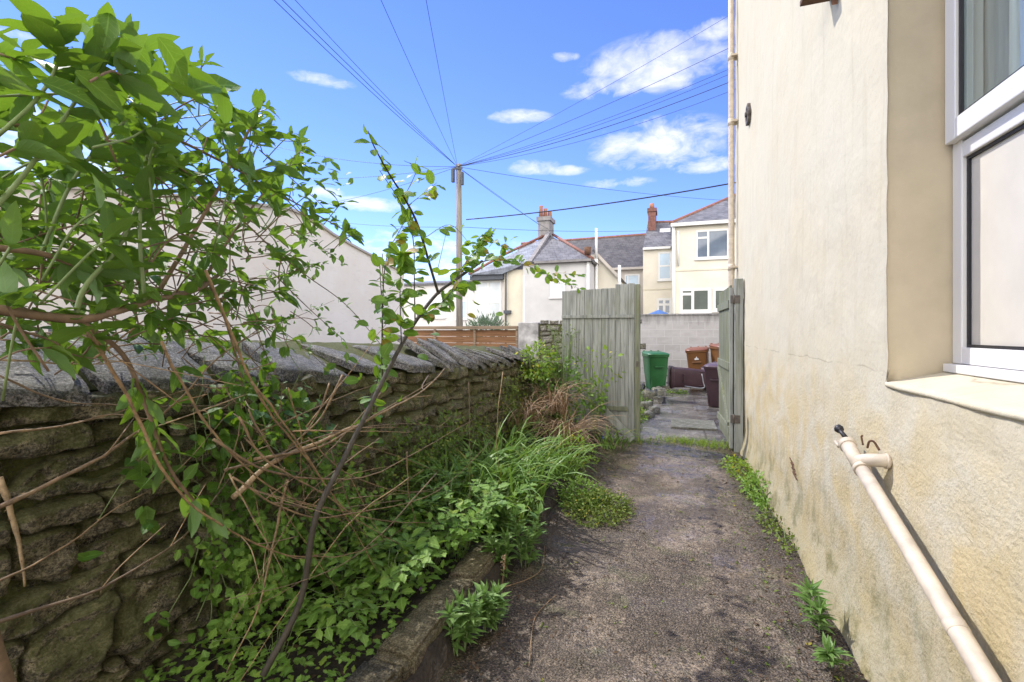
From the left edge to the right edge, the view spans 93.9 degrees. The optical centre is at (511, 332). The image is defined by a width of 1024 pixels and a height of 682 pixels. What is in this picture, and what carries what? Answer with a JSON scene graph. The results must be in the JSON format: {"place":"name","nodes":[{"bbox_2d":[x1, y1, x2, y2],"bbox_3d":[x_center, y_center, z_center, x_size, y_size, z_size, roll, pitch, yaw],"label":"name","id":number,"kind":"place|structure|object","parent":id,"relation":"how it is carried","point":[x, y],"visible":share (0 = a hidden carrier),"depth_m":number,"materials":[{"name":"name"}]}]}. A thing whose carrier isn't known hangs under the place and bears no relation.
{"place":"outdoors","nodes":[
{"label":"outdoors","id":0,"kind":"place"},
{"bbox_2d":[0,182,405,343],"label":"sloping wall","id":1,"kind":"structure","parent":0,"point":[351,281],"depth_m":8.31,"materials":[{"name":"paint"}]},
{"bbox_2d":[0,0,735,282],"label":"sky","id":2,"kind":"structure","parent":0,"point":[507,67],"materials":[{"name":"blue"}]},
{"bbox_2d":[146,428,602,681],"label":"planting bed","id":3,"kind":"object","parent":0,"point":[437,659],"visible":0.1,"depth_m":2.13,"materials":[{"name":"plant"}]},
{"bbox_2d":[0,0,363,681],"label":"leafy shrub","id":4,"kind":"object","parent":3,"relation":"on","point":[140,153],"visible":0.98,"depth_m":1.31,"materials":[{"name":"green plant"}]},
{"bbox_2d":[0,270,513,680],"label":"bramble canes","id":5,"kind":"object","parent":3,"relation":"on","point":[8,502],"visible":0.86,"depth_m":1.73,"materials":[{"name":"plant"}]},
{"bbox_2d":[191,596,354,674],"bbox_3d":[-0.969,1.265,1.937,0.356,0.198,0.548,0,0,38],"label":"leafy herb","id":6,"kind":"object","parent":3,"relation":"on","point":[328,635],"visible":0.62,"depth_m":1.98,"materials":[{"name":"green plant"}]},
{"bbox_2d":[171,125,391,436],"bbox_3d":[-1.039,-0.199,2.292,0.283,1.602,1.428,0,0,15],"label":"twiggy shrub","id":7,"kind":"object","parent":3,"relation":"on","point":[321,167],"visible":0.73,"depth_m":2.31,"materials":[{"name":"green plant"}]},
{"bbox_2d":[174,440,395,659],"bbox_3d":[-0.980,0.938,2.385,0.362,0.846,1.302,0,0,19],"label":"wall creeper","id":8,"kind":"object","parent":3,"relation":"on","point":[248,612],"depth_m":2.10,"materials":[{"name":"green plant"}]},
{"bbox_2d":[269,576,377,627],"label":"leafy herb","id":9,"kind":"object","parent":3,"relation":"on","point":[311,619],"visible":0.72,"depth_m":2.13,"materials":[{"name":"green plant"}]},
{"bbox_2d":[282,568,395,646],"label":"leafy herb","id":10,"kind":"object","parent":3,"relation":"on","point":[356,632],"visible":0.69,"depth_m":2.10,"materials":[{"name":"green plant"}]},
{"bbox_2d":[282,511,396,594],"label":"leafy herb","id":11,"kind":"object","parent":3,"relation":"on","point":[325,565],"visible":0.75,"depth_m":2.41,"materials":[{"name":"green plant"}]},
{"bbox_2d":[134,426,580,681],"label":"undergrowth","id":12,"kind":"object","parent":3,"relation":"on","point":[252,653],"visible":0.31,"depth_m":1.95,"materials":[{"name":"green plant"}]},
{"bbox_2d":[344,658,401,681],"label":"edging block","id":13,"kind":"structure","parent":3,"relation":"on","point":[373,670],"depth_m":1.82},
{"bbox_2d":[325,494,440,551],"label":"leafy herb","id":14,"kind":"object","parent":3,"relation":"on","point":[398,511],"visible":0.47,"depth_m":3.02,"materials":[{"name":"green plant"}]},
{"bbox_2d":[323,526,442,618],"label":"leafy herb","id":15,"kind":"object","parent":3,"relation":"on","point":[398,579],"visible":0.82,"depth_m":2.37,"materials":[{"name":"green plant"}]},
{"bbox_2d":[342,510,451,583],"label":"leafy herb","id":16,"kind":"object","parent":3,"relation":"on","point":[374,575],"visible":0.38,"depth_m":2.65,"materials":[{"name":"green plant"}]},
{"bbox_2d":[363,400,479,527],"bbox_3d":[-0.578,1.027,3.628,0.358,0.920,1.650,0,0,19],"label":"wall creeper","id":17,"kind":"object","parent":3,"relation":"on","point":[389,476],"depth_m":3.50,"materials":[{"name":"green plant"}]},
{"bbox_2d":[373,578,470,679],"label":"edging block","id":18,"kind":"structure","parent":3,"relation":"on","point":[404,644],"depth_m":2.11,"materials":[{"name":"concrete"}]},
{"bbox_2d":[260,124,585,676],"bbox_3d":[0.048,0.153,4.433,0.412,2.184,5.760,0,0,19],"label":"slender sapling","id":19,"kind":"object","parent":3,"relation":"on","point":[403,260],"visible":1,"depth_m":2.49,"materials":[{"name":"green plant"}]},
{"bbox_2d":[384,452,479,510],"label":"leafy herb","id":20,"kind":"object","parent":3,"relation":"on","point":[468,454],"visible":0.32,"depth_m":3.44,"materials":[{"name":"green plant"}]},
{"bbox_2d":[378,500,490,575],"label":"leafy herb","id":21,"kind":"object","parent":3,"relation":"on","point":[432,541],"visible":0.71,"depth_m":2.69,"materials":[{"name":"green plant"}]},
{"bbox_2d":[390,465,511,536],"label":"leafy herb","id":22,"kind":"object","parent":3,"relation":"on","point":[474,489],"visible":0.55,"depth_m":3.15,"materials":[{"name":"green plant"}]},
{"bbox_2d":[387,470,518,545],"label":"leafy herb","id":23,"kind":"object","parent":3,"relation":"on","point":[494,494],"visible":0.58,"depth_m":3.08,"materials":[{"name":"green plant"}]},
{"bbox_2d":[373,427,535,520],"bbox_3d":[-0.450,1.083,3.579,1.174,0.572,1.318,0,0,19],"label":"strap leaf clump","id":24,"kind":"object","parent":3,"relation":"on","point":[454,467],"visible":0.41,"depth_m":3.52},
{"bbox_2d":[403,479,515,560],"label":"leafy herb","id":25,"kind":"object","parent":3,"relation":"on","point":[481,521],"visible":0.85,"depth_m":2.83,"materials":[{"name":"green plant"}]},
{"bbox_2d":[425,448,514,492],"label":"leafy herb","id":26,"kind":"object","parent":3,"relation":"on","point":[496,458],"visible":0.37,"depth_m":3.80,"materials":[{"name":"green plant"}]},
{"bbox_2d":[448,542,496,586],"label":"edging block","id":27,"kind":"structure","parent":3,"relation":"on","point":[473,565],"depth_m":2.70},
{"bbox_2d":[444,467,542,533],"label":"leafy herb","id":28,"kind":"object","parent":3,"relation":"on","point":[522,486],"visible":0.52,"depth_m":3.29,"materials":[{"name":"green plant"}]},
{"bbox_2d":[426,410,561,481],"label":"strap leaf clump","id":29,"kind":"object","parent":3,"relation":"on","point":[494,449],"visible":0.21,"depth_m":4.14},
{"bbox_2d":[452,489,547,540],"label":"strap leaf clump","id":30,"kind":"object","parent":3,"relation":"on","point":[521,516],"visible":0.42,"depth_m":3.23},
{"bbox_2d":[460,410,544,461],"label":"strap leaf clump","id":31,"kind":"object","parent":3,"relation":"on","point":[499,439],"visible":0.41,"depth_m":4.75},
{"bbox_2d":[489,488,524,535],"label":"plant","id":32,"kind":"object","parent":3,"relation":"on","point":[503,519],"visible":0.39,"depth_m":3.26,"materials":[{"name":"green plant"}]},
{"bbox_2d":[442,434,575,515],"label":"strap leaf clump","id":33,"kind":"object","parent":3,"relation":"on","point":[484,472],"visible":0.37,"depth_m":3.65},
{"bbox_2d":[456,416,599,487],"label":"strap leaf clump","id":34,"kind":"object","parent":3,"relation":"on","point":[538,456],"visible":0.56,"depth_m":4.32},
{"bbox_2d":[459,437,602,520],"bbox_3d":[0.057,1.101,3.726,1.092,0.558,1.335,0,0,-19],"label":"strap leaf clump","id":35,"kind":"object","parent":3,"relation":"on","point":[543,488],"visible":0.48,"depth_m":3.62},
{"bbox_2d":[514,336,560,434],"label":"yellow green bush","id":36,"kind":"object","parent":3,"relation":"on","point":[529,374],"visible":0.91,"depth_m":6.34,"materials":[{"name":"green plant"}]},
{"bbox_2d":[520,423,610,487],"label":"strap leaf clump","id":37,"kind":"object","parent":3,"relation":"on","point":[562,469],"visible":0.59,"depth_m":4.64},
{"bbox_2d":[541,321,589,424],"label":"dry twig bush","id":38,"kind":"object","parent":3,"relation":"on","point":[558,347],"visible":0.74,"depth_m":6.72,"materials":[{"name":"brown plant"}]},
{"bbox_2d":[533,350,601,426],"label":"yellow green bush","id":39,"kind":"object","parent":3,"relation":"on","point":[576,376],"visible":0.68,"depth_m":6.35,"materials":[{"name":"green plant"}]},
{"bbox_2d":[516,401,632,451],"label":"dead grass clump","id":40,"kind":"object","parent":3,"relation":"on","point":[576,428],"visible":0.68,"depth_m":5.38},
{"bbox_2d":[404,280,469,342],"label":"white house","id":41,"kind":"structure","parent":0,"point":[446,319],"depth_m":30.08,"materials":[{"name":"paint"}]},
{"bbox_2d":[422,297,445,318],"bbox_3d":[-4.927,-1.509,30.086,1.637,1.336,0.088,0,0,19],"label":"window","id":42,"kind":"structure","parent":41,"relation":"in","point":[438,299],"depth_m":30.04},
{"bbox_2d":[468,205,598,336],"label":"hipped house","id":43,"kind":"structure","parent":0,"point":[515,295],"depth_m":23.24,"materials":[{"name":"paint"}]},
{"bbox_2d":[475,280,502,321],"bbox_3d":[-1.203,-1.548,23.931,1.533,2.060,0.088,0,0,19],"label":"window","id":44,"kind":"structure","parent":43,"relation":"in","point":[488,294],"depth_m":23.94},
{"bbox_2d":[549,281,564,298],"bbox_3d":[2.136,-1.987,22.441,0.822,0.820,0.088,0,0,19],"label":"window","id":45,"kind":"structure","parent":43,"relation":"in","point":[556,289],"depth_m":22.47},
{"bbox_2d":[517,233,645,313],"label":"terrace house","id":46,"kind":"structure","parent":0,"point":[625,252],"depth_m":31.95,"materials":[{"name":"tile"}]},
{"bbox_2d":[625,274,639,283],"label":"window","id":47,"kind":"structure","parent":46,"relation":"in","point":[629,278],"depth_m":30.12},
{"bbox_2d":[438,433,866,681],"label":"path","id":48,"kind":"structure","parent":0,"point":[694,620],"depth_m":2.72,"materials":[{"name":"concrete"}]},
{"bbox_2d":[435,588,488,656],"bbox_3d":[-0.231,1.361,2.225,0.240,0.280,0.282,0,0,19],"label":"willowy sprout","id":49,"kind":"object","parent":48,"relation":"on","point":[463,628],"visible":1,"depth_m":2.23,"materials":[{"name":"green plant"}]},
{"bbox_2d":[467,580,511,630],"bbox_3d":[-0.118,1.364,2.400,0.231,0.272,0.251,0,0,19],"label":"willowy sprout","id":50,"kind":"object","parent":48,"relation":"on","point":[493,600],"visible":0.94,"depth_m":2.38,"materials":[{"name":"green plant"}]},
{"bbox_2d":[478,523,517,577],"bbox_3d":[-0.085,1.332,2.892,0.267,0.337,0.208,0,0,-15],"label":"willowy sprout","id":51,"kind":"object","parent":48,"relation":"on","point":[502,547],"visible":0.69,"depth_m":2.89,"materials":[{"name":"green plant"}]},
{"bbox_2d":[165,439,866,681],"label":"leaf litter","id":52,"kind":"object","parent":48,"relation":"on","point":[167,669],"visible":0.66,"depth_m":2.48,"materials":[{"name":"plant"}]},
{"bbox_2d":[504,501,548,567],"bbox_3d":[0.098,1.289,3.031,0.316,0.423,0.228,0,0,-16],"label":"willowy sprout","id":53,"kind":"object","parent":48,"relation":"on","point":[525,547],"visible":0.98,"depth_m":3.02,"materials":[{"name":"green plant"}]},
{"bbox_2d":[518,500,541,529],"bbox_3d":[0.135,1.354,3.544,0.215,0.292,0.280,0,0,19],"label":"willowy sprout","id":54,"kind":"object","parent":48,"relation":"on","point":[531,507],"visible":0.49,"depth_m":3.49,"materials":[{"name":"green plant"}]},
{"bbox_2d":[547,428,598,475],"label":"yellow green bush","id":55,"kind":"object","parent":48,"relation":"on","point":[581,442],"visible":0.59,"depth_m":4.96,"materials":[{"name":"green plant"}]},
{"bbox_2d":[552,471,606,510],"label":"cushion plant","id":56,"kind":"object","parent":48,"relation":"on","point":[572,484],"visible":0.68,"depth_m":4.18,"materials":[{"name":"green plant"}]},
{"bbox_2d":[582,379,607,438],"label":"yellow green bush","id":57,"kind":"object","parent":48,"relation":"on","point":[600,402],"visible":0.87,"depth_m":6.46,"materials":[{"name":"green plant"}]},
{"bbox_2d":[556,481,635,528],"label":"cushion plant","id":58,"kind":"object","parent":48,"relation":"on","point":[614,509],"visible":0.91,"depth_m":3.91,"materials":[{"name":"green plant"}]},
{"bbox_2d":[572,345,625,437],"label":"yellow green bush","id":59,"kind":"object","parent":48,"relation":"on","point":[606,385],"visible":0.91,"depth_m":6.42,"materials":[{"name":"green plant"}]},
{"bbox_2d":[562,283,639,440],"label":"closed gate","id":60,"kind":"structure","parent":48,"relation":"on","point":[609,318],"depth_m":6.76,"materials":[{"name":"wood"}]},
{"bbox_2d":[594,400,634,441],"bbox_3d":[1.391,1.205,6.537,0.588,0.561,0.036,0,0,27],"label":"loose plank","id":61,"kind":"object","parent":48,"relation":"on","point":[607,413],"visible":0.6,"depth_m":6.50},
{"bbox_2d":[589,424,651,449],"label":"strap leaf clump","id":62,"kind":"object","parent":48,"relation":"on","point":[605,442],"visible":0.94,"depth_m":6.16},
{"bbox_2d":[650,434,715,444],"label":"grass tuft","id":63,"kind":"object","parent":48,"relation":"on","point":[670,438],"visible":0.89,"depth_m":6.53,"materials":[{"name":"green plant"}]},
{"bbox_2d":[524,447,863,681],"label":"seedlings","id":64,"kind":"object","parent":48,"relation":"on","point":[840,667],"visible":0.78,"depth_m":2.92,"materials":[{"name":"green plant"}]},
{"bbox_2d":[687,437,733,449],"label":"grass tuft","id":65,"kind":"object","parent":48,"relation":"on","point":[712,445],"visible":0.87,"depth_m":6.22,"materials":[{"name":"green plant"}]},
{"bbox_2d":[717,278,742,452],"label":"open gate","id":66,"kind":"structure","parent":48,"relation":"on","point":[726,416],"depth_m":6.03,"materials":[{"name":"wood"}]},
{"bbox_2d":[718,454,756,481],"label":"path weed","id":67,"kind":"object","parent":48,"relation":"on","point":[732,467],"visible":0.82,"depth_m":5.13,"materials":[{"name":"green plant"}]},
{"bbox_2d":[739,466,771,510],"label":"path weed","id":68,"kind":"object","parent":48,"relation":"on","point":[762,499],"visible":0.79,"depth_m":4.41,"materials":[{"name":"green plant"}]},
{"bbox_2d":[753,503,782,536],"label":"path weed","id":69,"kind":"object","parent":48,"relation":"on","point":[765,516],"visible":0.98,"depth_m":3.70,"materials":[{"name":"green plant"}]},
{"bbox_2d":[775,525,799,556],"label":"path weed","id":70,"kind":"object","parent":48,"relation":"on","point":[792,536],"visible":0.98,"depth_m":3.34,"materials":[{"name":"green plant"}]},
{"bbox_2d":[789,573,838,634],"bbox_3d":[1.516,1.374,2.392,0.211,0.253,0.247,0,0,19],"label":"willowy sprout","id":71,"kind":"object","parent":48,"relation":"on","point":[819,620],"visible":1,"depth_m":2.40,"materials":[{"name":"green plant"}]},
{"bbox_2d":[811,632,856,667],"bbox_3d":[1.418,1.430,2.126,0.180,0.140,0.189,0,0,19],"label":"willowy sprout","id":72,"kind":"object","parent":48,"relation":"on","point":[822,655],"visible":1,"depth_m":2.12,"materials":[{"name":"green plant"}]},
{"bbox_2d":[640,382,726,440],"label":"lane","id":73,"kind":"structure","parent":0,"point":[693,404],"depth_m":8.70,"materials":[{"name":"concrete"}]},
{"bbox_2d":[643,388,656,401],"bbox_3d":[3.024,1.399,10.446,0.294,0.319,0.432,0,0,19],"label":"rubble stone","id":74,"kind":"object","parent":73,"relation":"on","point":[649,393],"visible":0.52,"depth_m":10.28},
{"bbox_2d":[641,350,669,389],"bbox_3d":[3.722,1.008,12.448,0.580,1.045,0.751,0,0,-2],"label":"wheelie bin","id":75,"kind":"object","parent":73,"relation":"on","point":[655,364],"visible":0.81,"depth_m":12.16,"materials":[{"name":"green plastic"}]},
{"bbox_2d":[666,365,705,388],"bbox_3d":[4.584,1.180,12.428,1.045,0.580,0.751,1,0,15],"label":"wheelie bin","id":76,"kind":"object","parent":73,"relation":"on","point":[680,377],"visible":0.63,"depth_m":12.16,"materials":[{"name":"purple plastic"}]},
{"bbox_2d":[671,418,717,430],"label":"slab","id":77,"kind":"structure","parent":73,"relation":"on","point":[691,424],"depth_m":7.70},
{"bbox_2d":[685,346,708,368],"bbox_3d":[5.206,0.951,13.332,0.610,1.100,0.790,-5,-2,27],"label":"wheelie bin","id":78,"kind":"object","parent":73,"relation":"on","point":[698,357],"visible":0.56,"depth_m":13.04,"materials":[{"name":"brown plastic"}]},
{"bbox_2d":[703,361,718,407],"bbox_3d":[4.247,1.069,9.788,0.500,0.902,0.648,0,0,39],"label":"wheelie bin","id":79,"kind":"object","parent":73,"relation":"on","point":[712,379],"visible":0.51,"depth_m":9.62,"materials":[{"name":"purple plastic"}]},
{"bbox_2d":[709,343,718,361],"bbox_3d":[5.676,0.850,12.797,0.610,1.100,0.790,0,0,1],"label":"wheelie bin","id":80,"kind":"object","parent":73,"relation":"on","point":[714,349],"visible":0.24,"depth_m":12.76,"materials":[{"name":"brown plastic"}]},
{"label":"ground","id":81,"kind":"structure","parent":0,"visible":0},
{"bbox_2d":[0,329,562,681],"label":"stone garden wall","id":82,"kind":"structure","parent":81,"relation":"on","point":[98,636],"depth_m":1.83,"materials":[{"name":"stone"}]},
{"bbox_2d":[77,334,384,561],"bbox_3d":[-1.053,0.389,2.190,0.291,0.763,1.539,0,0,19],"label":"wall creeper","id":83,"kind":"object","parent":82,"relation":"attached to","point":[140,471],"depth_m":1.99,"materials":[{"name":"green plant"}]},
{"bbox_2d":[144,413,361,645],"bbox_3d":[-1.109,0.800,2.244,0.249,0.939,1.208,0,0,19],"label":"wall creeper","id":84,"kind":"object","parent":82,"relation":"attached to","point":[199,584],"depth_m":2.03,"materials":[{"name":"green plant"}]},
{"bbox_2d":[470,370,542,459],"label":"wall creeper","id":85,"kind":"object","parent":82,"relation":"attached to","point":[513,404],"depth_m":5.60,"materials":[{"name":"green plant"}]},
{"bbox_2d":[495,396,563,427],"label":"dead grass clump","id":86,"kind":"object","parent":82,"relation":"attached to","point":[528,410],"visible":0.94,"depth_m":5.35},
{"bbox_2d":[514,376,602,416],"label":"dead grass clump","id":87,"kind":"object","parent":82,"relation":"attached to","point":[560,399],"visible":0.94,"depth_m":5.82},
{"bbox_2d":[451,163,464,336],"bbox_3d":[-1.903,-2.204,17.053,0.440,7.609,0.322,0,0,19],"label":"utility pole","id":88,"kind":"object","parent":81,"relation":"on","point":[458,245],"visible":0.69,"depth_m":17.00,"materials":[{"name":"grey wood"}]},
{"bbox_2d":[274,0,453,163],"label":"overhead cable","id":89,"kind":"object","parent":88,"relation":"attached to","point":[353,75],"visible":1,"depth_m":10.99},
{"bbox_2d":[282,0,451,161],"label":"overhead cable","id":90,"kind":"object","parent":88,"relation":"attached to","point":[359,75],"visible":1,"depth_m":11.13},
{"bbox_2d":[295,0,456,165],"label":"overhead cable","id":91,"kind":"object","parent":88,"relation":"attached to","point":[367,77],"visible":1,"depth_m":10.72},
{"bbox_2d":[459,92,726,166],"bbox_3d":[2.432,-6.554,15.500,9.239,1.343,0.012,0,0,19],"label":"overhead cable","id":92,"kind":"object","parent":88,"relation":"attached to","point":[600,135],"visible":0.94,"depth_m":15.28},
{"bbox_2d":[461,70,725,165],"bbox_3d":[2.432,-6.894,15.500,9.240,2.023,0.012,0,0,19],"label":"overhead cable","id":93,"kind":"object","parent":88,"relation":"attached to","point":[598,121],"visible":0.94,"depth_m":15.36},
{"bbox_2d":[460,48,727,165],"bbox_3d":[2.432,-7.214,15.500,9.241,2.664,0.013,0,0,19],"label":"overhead cable","id":94,"kind":"object","parent":88,"relation":"attached to","point":[598,108],"visible":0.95,"depth_m":15.37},
{"bbox_2d":[463,167,727,200],"bbox_3d":[5.032,-6.216,20.500,15.596,0.681,0.015,0,0,-27],"label":"overhead cable","id":95,"kind":"object","parent":88,"relation":"attached to","point":[585,186],"visible":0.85,"depth_m":19.32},
{"bbox_2d":[458,79,735,166],"bbox_3d":[2.432,-6.695,15.500,9.240,1.630,0.019,0,0,19],"label":"overhead cable","id":96,"kind":"object","parent":88,"relation":"attached to","point":[602,128],"visible":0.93,"depth_m":15.30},
{"bbox_2d":[459,11,735,165],"bbox_3d":[2.432,-7.714,15.500,9.241,3.661,0.010,0,0,19],"label":"overhead cable","id":97,"kind":"object","parent":88,"relation":"attached to","point":[597,91],"visible":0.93,"depth_m":15.39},
{"bbox_2d":[466,182,735,219],"bbox_3d":[2.530,-4.070,15.001,9.228,0.257,0.039,0,0,26],"label":"overhead cable","id":98,"kind":"object","parent":88,"relation":"attached to","point":[603,203],"visible":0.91,"depth_m":14.80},
{"bbox_2d":[466,71,735,164],"bbox_3d":[2.432,-6.814,15.500,9.240,1.863,0.012,0,0,19],"label":"overhead cable","id":99,"kind":"object","parent":88,"relation":"attached to","point":[602,123],"visible":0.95,"depth_m":15.38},
{"bbox_2d":[404,326,517,347],"bbox_3d":[-2.615,0.672,12.840,5.870,1.655,0.160,0,0,19],"label":"timber fence","id":100,"kind":"object","parent":81,"relation":"on","point":[450,337],"visible":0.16,"depth_m":12.31,"materials":[{"name":"wood"}]},
{"bbox_2d":[463,309,509,336],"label":"conifer bush","id":101,"kind":"object","parent":81,"relation":"on","point":[482,321],"visible":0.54,"depth_m":14.09,"materials":[{"name":"green plant"}]},
{"bbox_2d":[518,319,645,390],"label":"rough wall","id":102,"kind":"structure","parent":81,"relation":"on","point":[529,333],"depth_m":11.67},
{"bbox_2d":[591,228,626,288],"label":"lean to house","id":103,"kind":"structure","parent":81,"relation":"on","point":[607,275],"depth_m":23.26,"materials":[{"name":"paint"}]},
{"bbox_2d":[640,313,718,381],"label":"block wall","id":104,"kind":"structure","parent":81,"relation":"on","point":[675,336],"depth_m":14.27,"materials":[{"name":"concrete"}]},
{"bbox_2d":[643,193,735,313],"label":"cream house","id":105,"kind":"structure","parent":81,"relation":"on","point":[685,264],"depth_m":23.52,"materials":[{"name":"paint"}]},
{"bbox_2d":[657,251,671,281],"bbox_3d":[8.031,-3.446,25.103,0.784,1.549,0.088,0,0,19],"label":"window","id":106,"kind":"structure","parent":105,"relation":"in","point":[664,258],"depth_m":25.12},
{"bbox_2d":[657,298,671,313],"bbox_3d":[8.007,-1.346,25.141,0.753,0.886,0.029,0,0,19],"label":"window","id":107,"kind":"structure","parent":105,"relation":"in","point":[664,304],"depth_m":25.12,"materials":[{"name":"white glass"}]},
{"bbox_2d":[679,288,711,313],"bbox_3d":[8.940,-1.528,23.321,1.504,1.242,0.088,0,0,19],"label":"window","id":108,"kind":"structure","parent":105,"relation":"in","point":[692,300],"depth_m":23.34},
{"bbox_2d":[695,228,727,260],"bbox_3d":[9.671,-4.234,23.076,1.596,1.468,0.088,0,0,19],"label":"window","id":109,"kind":"structure","parent":105,"relation":"in","point":[711,244],"depth_m":23.10,"materials":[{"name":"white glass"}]},
{"bbox_2d":[712,288,726,311],"bbox_3d":[10.036,-1.539,22.953,0.825,1.171,0.088,0,0,19],"label":"window","id":110,"kind":"structure","parent":105,"relation":"in","point":[716,291],"depth_m":23.04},
{"bbox_2d":[728,0,1023,681],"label":"rendered house","id":111,"kind":"structure","parent":81,"relation":"on","point":[877,152],"depth_m":2.00,"materials":[{"name":"paint"}]},
{"bbox_2d":[943,0,1023,382],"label":"window frame","id":112,"kind":"structure","parent":111,"relation":"in","point":[985,132],"depth_m":1.77,"materials":[{"name":"white plastic"}]},
{"bbox_2d":[983,0,1023,94],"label":"net curtain","id":113,"kind":"object","parent":111,"relation":"hanging from","point":[1003,39],"visible":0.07,"depth_m":1.79,"materials":[{"name":"fabric"}]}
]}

